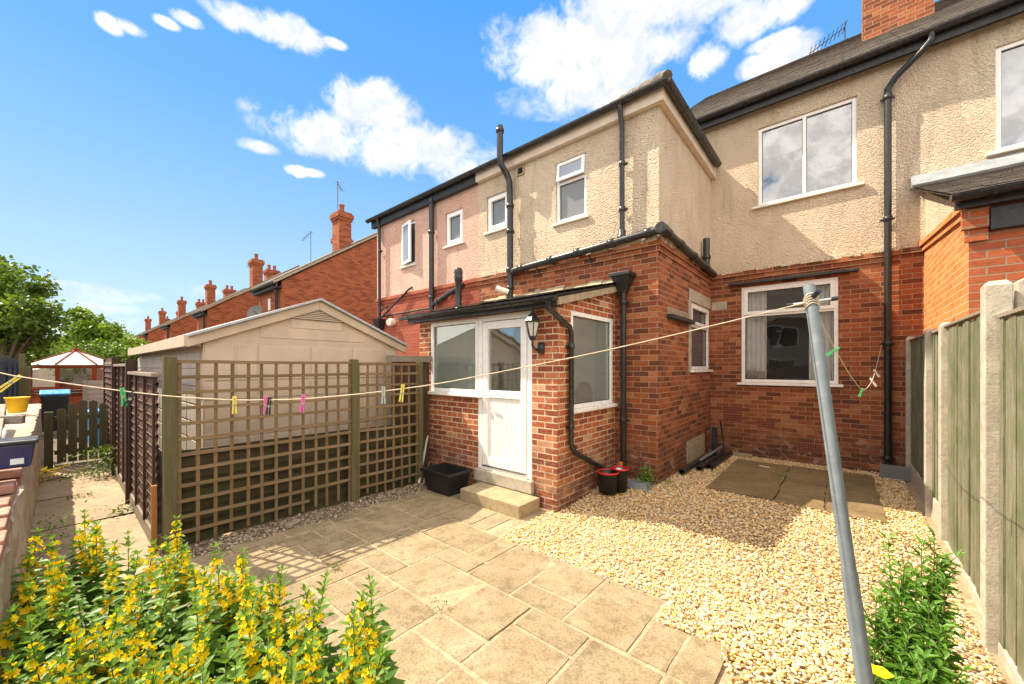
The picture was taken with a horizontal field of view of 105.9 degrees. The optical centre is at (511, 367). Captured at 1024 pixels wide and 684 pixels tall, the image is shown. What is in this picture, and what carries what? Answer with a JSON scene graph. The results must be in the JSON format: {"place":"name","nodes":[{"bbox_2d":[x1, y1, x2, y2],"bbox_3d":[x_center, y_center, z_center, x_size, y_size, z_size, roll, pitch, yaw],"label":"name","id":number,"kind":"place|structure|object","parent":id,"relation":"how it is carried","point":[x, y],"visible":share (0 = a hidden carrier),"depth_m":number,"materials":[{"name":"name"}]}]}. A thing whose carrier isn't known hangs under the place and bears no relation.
{"place":"outdoors","nodes":[
{"label":"outdoors","id":0,"kind":"place"},
{"bbox_2d":[12,460,166,661],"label":"path","id":1,"kind":"structure","parent":0,"point":[108,492],"depth_m":4.47,"materials":[{"name":"concrete"}]},
{"bbox_2d":[39,465,67,480],"bbox_3d":[-6.927,1.551,5.707,0.488,0.198,0.459,0,0,-32],"label":"weed","id":2,"kind":"object","parent":1,"relation":"on","point":[44,469],"visible":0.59,"depth_m":5.77,"materials":[{"name":"yellow plant"}]},
{"bbox_2d":[29,500,95,552],"bbox_3d":[-4.245,1.517,3.567,0.504,0.365,0.545,0,0,40],"label":"weed","id":3,"kind":"object","parent":1,"relation":"on","point":[49,527],"visible":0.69,"depth_m":3.58,"materials":[{"name":"green plant"}]},
{"bbox_2d":[39,466,108,484],"bbox_3d":[-6.777,1.655,6.000,0.963,0.088,1.148,0,0,-31],"label":"weed","id":4,"kind":"object","parent":1,"relation":"on","point":[65,475],"visible":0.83,"depth_m":5.96,"materials":[{"name":"green plant"}]},
{"bbox_2d":[66,491,92,500],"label":"weed","id":5,"kind":"object","parent":1,"relation":"on","point":[79,495],"visible":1,"depth_m":5.06,"materials":[{"name":"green plant"}]},
{"bbox_2d":[55,444,116,480],"bbox_3d":[-6.378,1.443,6.078,0.936,0.513,1.056,0,0,40],"label":"weed","id":6,"kind":"object","parent":1,"relation":"on","point":[104,453],"visible":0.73,"depth_m":5.95,"materials":[{"name":"green plant"}]},
{"bbox_2d":[91,499,132,517],"bbox_3d":[-4.565,1.636,4.502,0.443,0.126,0.534,0,0,-22],"label":"weed","id":7,"kind":"object","parent":1,"relation":"on","point":[125,509],"visible":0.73,"depth_m":4.47,"materials":[{"name":"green plant"}]},
{"bbox_2d":[151,485,156,552],"bbox_3d":[-3.272,1.400,3.533,0.035,0.640,0.040,0,0,40],"label":"wooden stake","id":8,"kind":"object","parent":1,"relation":"on","point":[153,512],"visible":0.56,"depth_m":3.52,"materials":[{"name":"brown wood"}]},
{"bbox_2d":[83,380,102,408],"bbox_3d":[-10.073,1.035,9.918,1.267,1.430,0.070,0,0,-40],"label":"garden fence","id":9,"kind":"object","parent":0,"point":[93,395],"visible":0.12,"depth_m":9.62,"materials":[{"name":"brown wood"}]},
{"bbox_2d":[33,379,161,570],"bbox_3d":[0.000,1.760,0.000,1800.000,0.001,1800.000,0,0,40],"label":"ground","id":10,"kind":"structure","parent":0,"point":[159,516],"depth_m":7.15,"materials":[{"name":"beige concrete"}]},
{"bbox_2d":[0,404,41,670],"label":"retaining wall","id":11,"kind":"structure","parent":10,"relation":"on","point":[18,492],"depth_m":2.84,"materials":[{"name":"brick"}]},
{"bbox_2d":[1,427,6,437],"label":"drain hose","id":12,"kind":"object","parent":11,"relation":"on","point":[4,432],"visible":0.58,"depth_m":3.35,"materials":[{"name":"white plastic"}]},
{"bbox_2d":[0,355,18,403],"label":"garden fence","id":13,"kind":"object","parent":11,"relation":"on","point":[10,366],"visible":0.23,"depth_m":7.10,"materials":[{"name":"grey wood"}]},
{"bbox_2d":[0,404,25,437],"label":"old timber","id":14,"kind":"object","parent":11,"relation":"on","point":[11,419],"visible":0.88,"depth_m":3.74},
{"bbox_2d":[3,396,30,412],"bbox_3d":[-6.525,0.495,5.100,0.226,0.205,0.224,0,0,40],"label":"rubber tub","id":15,"kind":"object","parent":11,"relation":"on","point":[16,404],"visible":1,"depth_m":5.05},
{"bbox_2d":[0,435,39,469],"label":"plastic box","id":16,"kind":"object","parent":11,"relation":"on","point":[16,452],"visible":1,"depth_m":2.71,"materials":[{"name":"plastic"}]},
{"bbox_2d":[19,354,30,403],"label":"fence posts","id":17,"kind":"object","parent":10,"relation":"on","point":[24,383],"visible":0.48,"depth_m":7.42,"materials":[{"name":"wood"}]},
{"bbox_2d":[0,254,76,371],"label":"maple tree","id":18,"kind":"object","parent":10,"relation":"on","point":[29,320],"visible":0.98,"depth_m":12.04,"materials":[{"name":"green plant"}]},
{"bbox_2d":[18,338,76,374],"bbox_3d":[-23.283,-0.049,18.377,6.491,3.513,4.451,0,0,22],"label":"laurel bush","id":19,"kind":"object","parent":10,"relation":"on","point":[53,351],"visible":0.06,"depth_m":18.37,"materials":[{"name":"green plant"}]},
{"bbox_2d":[39,389,70,431],"bbox_3d":[-11.905,1.110,10.074,0.650,1.060,0.520,0,0,40],"label":"wheelie bin","id":20,"kind":"object","parent":10,"relation":"on","point":[53,401],"visible":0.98,"depth_m":9.90,"materials":[{"name":"plastic"}]},
{"bbox_2d":[28,346,103,409],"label":"summerhouse","id":21,"kind":"structure","parent":10,"relation":"on","point":[75,356],"depth_m":15.06,"materials":[{"name":"white wood"}]},
{"bbox_2d":[34,369,102,395],"bbox_3d":[-19.545,0.890,17.458,0.070,1.720,4.470,0,0,40],"label":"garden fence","id":22,"kind":"object","parent":10,"relation":"on","point":[71,379],"visible":0.2,"depth_m":17.27,"materials":[{"name":"brown wood"}]},
{"bbox_2d":[44,400,106,468],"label":"picket gate","id":23,"kind":"structure","parent":10,"relation":"on","point":[70,447],"depth_m":6.68,"materials":[{"name":"brown wood"}]},
{"bbox_2d":[32,338,139,382],"bbox_3d":[-20.074,0.169,18.230,6.627,3.078,2.790,0,0,18],"label":"hedge bush","id":24,"kind":"object","parent":10,"relation":"on","point":[116,350],"visible":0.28,"depth_m":17.69,"materials":[{"name":"green plant"}]},
{"bbox_2d":[88,409,98,444],"bbox_3d":[-9.152,1.320,8.686,0.660,0.760,0.540,0,0,40],"label":"recycling box","id":25,"kind":"object","parent":10,"relation":"on","point":[88,428],"visible":0.12,"depth_m":8.41,"materials":[{"name":"blue plastic"}]},
{"bbox_2d":[50,303,151,351],"bbox_3d":[-21.830,-0.845,20.748,7.439,5.104,3.365,0,0,21],"label":"garden tree","id":26,"kind":"object","parent":10,"relation":"on","point":[85,327],"visible":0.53,"depth_m":20.20,"materials":[{"name":"green plant"}]},
{"bbox_2d":[103,357,160,550],"bbox_3d":[-5.447,0.795,5.414,5.695,1.910,0.090,0,0,40],"label":"brown panel fence","id":27,"kind":"object","parent":10,"relation":"on","point":[132,431],"visible":0.88,"depth_m":4.60,"materials":[{"name":"brown wood"}]},
{"bbox_2d":[398,267,617,512],"bbox_3d":[-0.303,-0.055,6.040,3.500,3.710,1.801,0,0,40],"label":"porch","id":28,"kind":"object","parent":10,"relation":"on","point":[545,433],"visible":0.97,"depth_m":5.13,"materials":[{"name":"brick"}]},
{"bbox_2d":[428,318,481,397],"bbox_3d":[-0.870,-0.135,5.710,1.185,1.100,0.140,0,0,40],"label":"window","id":29,"kind":"structure","parent":28,"relation":"in","point":[454,344],"depth_m":5.72,"materials":[{"name":"white plastic"}]},
{"bbox_2d":[482,318,526,475],"bbox_3d":[-0.112,0.365,5.062,0.770,1.960,0.124,0,0,40],"label":"door","id":30,"kind":"structure","parent":28,"relation":"in","point":[504,409],"depth_m":5.09,"materials":[{"name":"white plastic"}]},
{"bbox_2d":[525,305,544,353],"bbox_3d":[0.285,-0.447,4.573,0.180,0.573,0.291,0,0,64],"label":"wall lantern","id":31,"kind":"object","parent":28,"relation":"attached to","point":[532,321],"depth_m":4.52,"materials":[{"name":"black metal"}]},
{"bbox_2d":[571,311,617,413],"bbox_3d":[1.089,-0.068,5.183,0.130,1.265,1.240,0,0,40],"label":"window","id":32,"kind":"structure","parent":28,"relation":"in","point":[593,373],"depth_m":5.22,"materials":[{"name":"white plastic"}]},
{"bbox_2d":[889,0,1023,466],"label":"extension house","id":33,"kind":"structure","parent":10,"relation":"on","point":[962,160],"depth_m":5.18,"materials":[{"name":"beige paint"}]},
{"bbox_2d":[985,39,1023,157],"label":"window","id":34,"kind":"structure","parent":33,"relation":"in","point":[999,150],"depth_m":5.12,"materials":[{"name":"white plastic"}]},
{"bbox_2d":[134,316,169,337],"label":"gable house","id":35,"kind":"structure","parent":0,"point":[148,321],"depth_m":51.48,"materials":[{"name":"brick"}]},
{"bbox_2d":[130,308,177,342],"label":"gable house","id":36,"kind":"structure","parent":0,"point":[162,316],"depth_m":44.32,"materials":[{"name":"brick"}]},
{"bbox_2d":[139,297,204,344],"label":"gable house","id":37,"kind":"structure","parent":0,"point":[156,335],"depth_m":36.28,"materials":[{"name":"brick"}]},
{"bbox_2d":[158,280,245,339],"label":"gable house","id":38,"kind":"structure","parent":0,"point":[186,324],"depth_m":29.27,"materials":[{"name":"brick"}]},
{"bbox_2d":[189,254,298,333],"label":"gable house","id":39,"kind":"structure","parent":0,"point":[239,305],"depth_m":22.39,"materials":[{"name":"brick"}]},
{"bbox_2d":[128,298,407,481],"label":"garage","id":40,"kind":"structure","parent":0,"point":[321,330],"depth_m":4.89,"materials":[{"name":"beige concrete"}]},
{"bbox_2d":[158,478,426,554],"bbox_3d":[-1.311,1.730,4.897,2.450,0.001,4.650,0,0,40],"label":"yard bed","id":41,"kind":"object","parent":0,"point":[245,529],"visible":0.02,"depth_m":4.25,"materials":[{"name":"grey gravel"}]},
{"bbox_2d":[162,356,422,553],"bbox_3d":[-2.258,0.825,4.611,0.100,1.850,2.855,0,0,40],"label":"trellis fence","id":42,"kind":"object","parent":41,"relation":"on","point":[172,424],"visible":0.91,"depth_m":4.22,"materials":[{"name":"brown wood"}]},
{"bbox_2d":[178,422,415,546],"bbox_3d":[-2.317,1.254,4.696,0.060,0.908,2.700,0,0,40],"label":"board fence","id":43,"kind":"object","parent":41,"relation":"on","point":[205,489],"visible":0.49,"depth_m":4.35,"materials":[{"name":"brown wood"}]},
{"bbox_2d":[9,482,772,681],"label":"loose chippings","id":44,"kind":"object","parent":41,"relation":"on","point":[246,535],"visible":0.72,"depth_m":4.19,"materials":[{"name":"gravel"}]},
{"bbox_2d":[285,519,301,527],"bbox_3d":[-2.335,1.670,4.136,0.070,0.030,0.178,0,0,9],"label":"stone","id":45,"kind":"object","parent":44,"relation":"on","point":[295,522],"visible":1,"depth_m":4.11,"materials":[{"name":"white stone"}]},
{"bbox_2d":[418,435,428,483],"bbox_3d":[-1.330,1.349,5.817,0.036,0.676,0.461,0,0,5],"label":"leaning batten","id":46,"kind":"object","parent":44,"relation":"on","point":[425,446],"visible":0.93,"depth_m":5.86,"materials":[{"name":"white wood"}]},
{"bbox_2d":[386,355,431,477],"bbox_3d":[-1.526,0.765,5.777,0.180,1.870,0.690,0,0,40],"label":"timber panel","id":47,"kind":"object","parent":41,"relation":"on","point":[425,360],"visible":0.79,"depth_m":5.78,"materials":[{"name":"beige wood"}]},
{"bbox_2d":[248,204,376,325],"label":"gable house","id":48,"kind":"structure","parent":0,"point":[342,275],"depth_m":15.91,"materials":[{"name":"brick"}]},
{"bbox_2d":[247,305,261,316],"bbox_3d":[-10.234,-2.059,15.514,0.595,0.861,0.620,0,0,40],"label":"satellite dish","id":49,"kind":"object","parent":48,"relation":"attached to","point":[254,310],"visible":0.59,"depth_m":15.49,"materials":[{"name":"grey plastic"}]},
{"bbox_2d":[302,231,311,261],"bbox_3d":[-10.615,-6.100,19.992,1.301,1.600,0.280,0,0,43],"label":"tv aerial","id":50,"kind":"object","parent":48,"relation":"attached to","point":[310,242],"visible":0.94,"depth_m":19.60,"materials":[{"name":"metal"}]},
{"bbox_2d":[334,181,341,209],"bbox_3d":[-7.262,-7.100,16.274,0.280,1.200,0.705,0,0,-7],"label":"tv aerial","id":51,"kind":"object","parent":48,"relation":"attached to","point":[337,192],"visible":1,"depth_m":16.01,"materials":[{"name":"metal"}]},
{"bbox_2d":[9,489,757,683],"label":"patio","id":52,"kind":"structure","parent":0,"point":[616,615],"depth_m":2.81,"materials":[{"name":"beige stone"}]},
{"bbox_2d":[4,526,107,682],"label":"loosestrife","id":53,"kind":"object","parent":52,"relation":"on","point":[55,591],"visible":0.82,"depth_m":2.12,"materials":[{"name":"yellow plant"}]},
{"bbox_2d":[0,599,151,683],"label":"loosestrife","id":54,"kind":"object","parent":52,"relation":"on","point":[83,663],"visible":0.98,"depth_m":1.62,"materials":[{"name":"yellow plant"}]},
{"bbox_2d":[64,509,154,651],"bbox_3d":[-2.614,1.342,2.522,1.180,0.717,0.384,0,0,34],"label":"loosestrife","id":55,"kind":"object","parent":52,"relation":"on","point":[91,568],"visible":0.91,"depth_m":2.53,"materials":[{"name":"yellow plant"}]},
{"bbox_2d":[114,515,213,675],"bbox_3d":[-2.096,1.361,2.313,1.121,0.679,0.554,0,0,40],"label":"loosestrife","id":56,"kind":"object","parent":52,"relation":"on","point":[170,610],"visible":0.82,"depth_m":2.20,"materials":[{"name":"yellow plant"}]},
{"bbox_2d":[85,603,258,683],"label":"loosestrife","id":57,"kind":"object","parent":52,"relation":"on","point":[177,672],"visible":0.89,"depth_m":1.60,"materials":[{"name":"yellow plant"}]},
{"bbox_2d":[167,542,264,682],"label":"loosestrife","id":58,"kind":"object","parent":52,"relation":"on","point":[227,601],"visible":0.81,"depth_m":2.04,"materials":[{"name":"yellow plant"}]},
{"bbox_2d":[218,563,340,683],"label":"loosestrife","id":59,"kind":"object","parent":52,"relation":"on","point":[261,656],"visible":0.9,"depth_m":1.76,"materials":[{"name":"yellow plant"}]},
{"bbox_2d":[289,571,405,683],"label":"loosestrife","id":60,"kind":"object","parent":52,"relation":"on","point":[373,657],"visible":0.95,"depth_m":1.69,"materials":[{"name":"yellow plant"}]},
{"bbox_2d":[416,593,450,615],"bbox_3d":[-0.517,1.675,2.737,0.231,0.029,0.238,0,0,40],"label":"weed","id":61,"kind":"object","parent":52,"relation":"on","point":[438,606],"visible":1,"depth_m":2.71,"materials":[{"name":"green plant"}]},
{"bbox_2d":[420,462,472,496],"bbox_3d":[-0.905,1.544,5.319,0.600,0.303,0.440,0,0,40],"label":"storage crate","id":62,"kind":"object","parent":52,"relation":"on","point":[446,479],"visible":0.98,"depth_m":5.21,"materials":[{"name":"black plastic"}]},
{"bbox_2d":[460,482,539,519],"bbox_3d":[-0.166,1.640,4.779,0.985,0.180,0.387,0,0,40],"label":"doorstep","id":63,"kind":"object","parent":52,"relation":"on","point":[510,503],"visible":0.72,"depth_m":4.61,"materials":[{"name":"stone"}]},
{"bbox_2d":[365,170,478,355],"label":"neighbour house","id":64,"kind":"structure","parent":0,"point":[427,242],"depth_m":8.57,"materials":[{"name":"paint"}]},
{"bbox_2d":[400,221,416,268],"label":"window","id":65,"kind":"structure","parent":64,"relation":"in","point":[412,223],"depth_m":8.97,"materials":[{"name":"white plastic"}]},
{"bbox_2d":[443,208,464,248],"bbox_3d":[-1.174,-2.863,7.993,0.640,0.735,0.140,0,0,40],"label":"window","id":66,"kind":"structure","parent":64,"relation":"in","point":[454,219],"depth_m":8.02,"materials":[{"name":"white plastic"}]},
{"bbox_2d":[0,0,938,337],"label":"sky","id":67,"kind":"structure","parent":0,"point":[150,149],"materials":[{"name":"blue"}]},
{"bbox_2d":[471,0,935,485],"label":"terraced house","id":68,"kind":"structure","parent":0,"point":[662,205],"depth_m":6.26,"materials":[{"name":"red brick"}]},
{"bbox_2d":[484,191,506,235],"bbox_3d":[-0.249,-2.873,7.205,0.650,0.715,0.140,0,0,40],"label":"window","id":69,"kind":"structure","parent":68,"relation":"in","point":[497,210],"depth_m":7.24,"materials":[{"name":"white plastic"}]},
{"bbox_2d":[552,154,588,226],"bbox_3d":[0.953,-2.817,6.179,0.670,1.025,0.140,0,0,40],"label":"window","id":70,"kind":"structure","parent":68,"relation":"in","point":[571,192],"depth_m":6.21,"materials":[{"name":"white plastic"}]},
{"bbox_2d":[691,302,712,372],"bbox_3d":[3.338,-0.507,6.872,0.140,1.185,1.270,0,0,40],"label":"window","id":71,"kind":"structure","parent":68,"relation":"in","point":[698,308],"depth_m":7.11,"materials":[{"name":"white plastic"}]},
{"bbox_2d":[737,277,842,386],"bbox_3d":[4.699,-0.568,6.612,1.470,1.765,0.140,0,0,40],"label":"window","id":72,"kind":"structure","parent":68,"relation":"in","point":[833,281],"depth_m":6.58,"materials":[{"name":"white plastic"}]},
{"bbox_2d":[752,96,864,209],"bbox_3d":[4.875,-3.518,6.448,1.490,1.425,0.160,0,0,40],"label":"window","id":73,"kind":"structure","parent":68,"relation":"in","point":[853,101],"depth_m":6.46,"materials":[{"name":"white plastic"}]},
{"bbox_2d":[809,20,847,53],"bbox_3d":[8.564,-8.690,10.500,1.095,1.408,0.315,0,0,0],"label":"roof aerial","id":74,"kind":"object","parent":68,"relation":"on","point":[844,28],"visible":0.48,"depth_m":10.49,"materials":[{"name":"black paint"}]},
{"bbox_2d":[501,455,1012,683],"bbox_3d":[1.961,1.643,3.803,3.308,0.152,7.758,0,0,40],"label":"gravel","id":75,"kind":"structure","parent":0,"point":[707,624],"depth_m":3.30,"materials":[{"name":"beige gravel"}]},
{"bbox_2d":[627,478,652,491],"bbox_3d":[1.701,1.570,5.200,0.335,0.080,0.236,0,0,40],"label":"gully cover","id":76,"kind":"object","parent":75,"relation":"on","point":[633,483],"visible":0.77,"depth_m":5.14,"materials":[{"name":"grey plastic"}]},
{"bbox_2d":[637,466,659,485],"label":"weed","id":77,"kind":"object","parent":75,"relation":"on","point":[644,478],"visible":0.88,"depth_m":5.20,"materials":[{"name":"green plant"}]},
{"bbox_2d":[679,451,713,474],"bbox_3d":[3.048,1.545,6.324,0.084,0.094,1.621,0,0,42],"label":"loose pipe","id":78,"kind":"object","parent":75,"relation":"on","point":[689,467],"visible":0.77,"depth_m":6.00,"materials":[{"name":"black plastic"}]},
{"bbox_2d":[696,451,724,470],"bbox_3d":[3.323,1.545,6.431,0.080,0.090,1.401,0,0,42],"label":"loose pipe","id":79,"kind":"object","parent":75,"relation":"on","point":[702,466],"visible":0.83,"depth_m":6.26,"materials":[{"name":"black plastic"}]},
{"bbox_2d":[697,446,722,461],"bbox_3d":[3.390,1.460,6.572,0.044,0.054,1.401,0,0,42],"label":"loose pipe","id":80,"kind":"object","parent":79,"relation":"on","point":[709,454],"visible":1,"depth_m":6.46,"materials":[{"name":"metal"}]},
{"bbox_2d":[720,420,725,450],"bbox_3d":[3.856,1.243,7.046,0.062,0.529,0.167,0,0,-5],"label":"loose cable","id":81,"kind":"object","parent":80,"relation":"on","point":[722,435],"visible":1,"depth_m":7.09,"materials":[{"name":"black rubber"}]},
{"bbox_2d":[712,427,716,454],"bbox_3d":[3.640,1.330,6.950,0.080,0.500,0.060,0,0,40],"label":"upright batten","id":82,"kind":"object","parent":75,"relation":"on","point":[714,438],"visible":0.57,"depth_m":6.92,"materials":[{"name":"black paint"}]},
{"bbox_2d":[706,451,732,469],"bbox_3d":[3.497,1.555,6.481,0.089,0.099,1.301,0,0,42],"label":"loose pipe","id":83,"kind":"object","parent":75,"relation":"on","point":[719,460],"visible":0.95,"depth_m":6.35,"materials":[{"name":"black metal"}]},
{"bbox_2d":[732,452,752,458],"bbox_3d":[4.093,1.570,6.918,0.350,0.060,0.120,0,0,40],"label":"brick offcut","id":84,"kind":"object","parent":75,"relation":"on","point":[742,455],"visible":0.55,"depth_m":6.85,"materials":[{"name":"stone"}]},
{"bbox_2d":[705,459,887,524],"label":"stone paving","id":85,"kind":"structure","parent":75,"relation":"on","point":[801,486],"depth_m":5.13,"materials":[{"name":"beige stone"}]},
{"bbox_2d":[785,283,873,683],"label":"clothes post","id":86,"kind":"object","parent":75,"relation":"on","point":[862,664],"visible":0.94,"depth_m":1.54,"materials":[{"name":"metal"}]},
{"bbox_2d":[0,292,819,400],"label":"clothes line","id":87,"kind":"object","parent":86,"relation":"attached to","point":[817,301],"visible":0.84,"depth_m":1.69,"materials":[{"name":"fabric"}]},
{"bbox_2d":[0,374,22,391],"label":"clothes peg","id":88,"kind":"object","parent":87,"relation":"attached to","point":[11,381],"visible":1,"depth_m":1.57,"materials":[{"name":"yellow plastic"}]},
{"bbox_2d":[120,388,126,405],"bbox_3d":[-1.620,0.123,1.613,0.014,0.076,0.024,0,0,45],"label":"clothes peg","id":89,"kind":"object","parent":87,"relation":"attached to","point":[123,395],"visible":0.98,"depth_m":1.61,"materials":[{"name":"green plastic"}]},
{"bbox_2d":[122,390,136,407],"bbox_3d":[-1.591,0.131,1.608,0.044,0.075,0.014,0,0,-45],"label":"clothes peg","id":90,"kind":"object","parent":87,"relation":"attached to","point":[129,398],"visible":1,"depth_m":1.60,"materials":[{"name":"plastic"}]},
{"bbox_2d":[232,396,236,413],"bbox_3d":[-1.175,0.160,1.637,0.019,0.075,0.014,0,0,-36],"label":"clothes peg","id":91,"kind":"object","parent":87,"relation":"attached to","point":[234,405],"visible":1,"depth_m":1.63,"materials":[{"name":"yellow plastic"}]},
{"bbox_2d":[263,396,267,413],"bbox_3d":[-1.048,0.160,1.644,0.019,0.075,0.014,0,0,-32],"label":"clothes peg","id":92,"kind":"object","parent":87,"relation":"attached to","point":[266,398],"visible":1,"depth_m":1.64,"materials":[{"name":"pink plastic"}]},
{"bbox_2d":[265,397,271,414],"bbox_3d":[-1.035,0.165,1.643,0.024,0.076,0.014,0,0,-32],"label":"clothes peg","id":93,"kind":"object","parent":87,"relation":"attached to","point":[269,404],"visible":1,"depth_m":1.64,"materials":[{"name":"plastic"}]},
{"bbox_2d":[299,395,304,411],"bbox_3d":[-0.896,0.154,1.652,0.024,0.076,0.014,0,0,-28],"label":"clothes peg","id":94,"kind":"object","parent":87,"relation":"attached to","point":[302,401],"visible":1,"depth_m":1.65,"materials":[{"name":"pink plastic"}]},
{"bbox_2d":[381,387,385,403],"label":"clothes peg","id":95,"kind":"object","parent":87,"relation":"attached to","point":[383,395],"visible":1,"depth_m":1.67,"materials":[{"name":"plastic"}]},
{"bbox_2d":[399,384,404,401],"bbox_3d":[-0.478,0.112,1.676,0.025,0.076,0.014,0,0,-16],"label":"clothes peg","id":96,"kind":"object","parent":87,"relation":"attached to","point":[401,391],"visible":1,"depth_m":1.67,"materials":[{"name":"yellow plastic"}]},
{"bbox_2d":[821,322,881,389],"bbox_3d":[3.565,-0.093,3.880,5.946,0.600,0.031,0,0,-44],"label":"loose line","id":97,"kind":"object","parent":86,"relation":"hanging from","point":[842,361],"visible":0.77,"depth_m":2.74,"materials":[{"name":"fabric"}]},
{"bbox_2d":[825,347,839,356],"bbox_3d":[1.998,-0.098,2.409,0.072,0.062,0.014,0,0,40],"label":"clothes peg","id":98,"kind":"object","parent":97,"relation":"attached to","point":[832,351],"visible":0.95,"depth_m":2.40,"materials":[{"name":"green plastic"}]},
{"bbox_2d":[872,664,893,683],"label":"poppy","id":99,"kind":"object","parent":75,"relation":"on","point":[881,671],"visible":0.8,"depth_m":1.55,"materials":[{"name":"yellow plant"}]},
{"bbox_2d":[880,464,910,481],"bbox_3d":[5.457,1.500,5.505,0.320,0.200,0.020,0,0,40],"label":"gully cover","id":100,"kind":"object","parent":75,"relation":"on","point":[895,472],"visible":0.88,"depth_m":5.50,"materials":[{"name":"grey concrete"}]},
{"bbox_2d":[852,524,974,683],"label":"willowherb","id":101,"kind":"object","parent":75,"relation":"on","point":[896,644],"visible":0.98,"depth_m":1.79,"materials":[{"name":"green plant"}]},
{"bbox_2d":[905,280,1023,683],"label":"concrete post fence","id":102,"kind":"object","parent":75,"relation":"on","point":[964,421],"visible":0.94,"depth_m":2.40,"materials":[{"name":"beige concrete"}]},
{"bbox_2d":[1013,278,1023,308],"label":"concrete wall end","id":103,"kind":"structure","parent":102,"relation":"attached to","point":[1018,293],"depth_m":2.30,"materials":[{"name":"beige concrete"}]}
]}

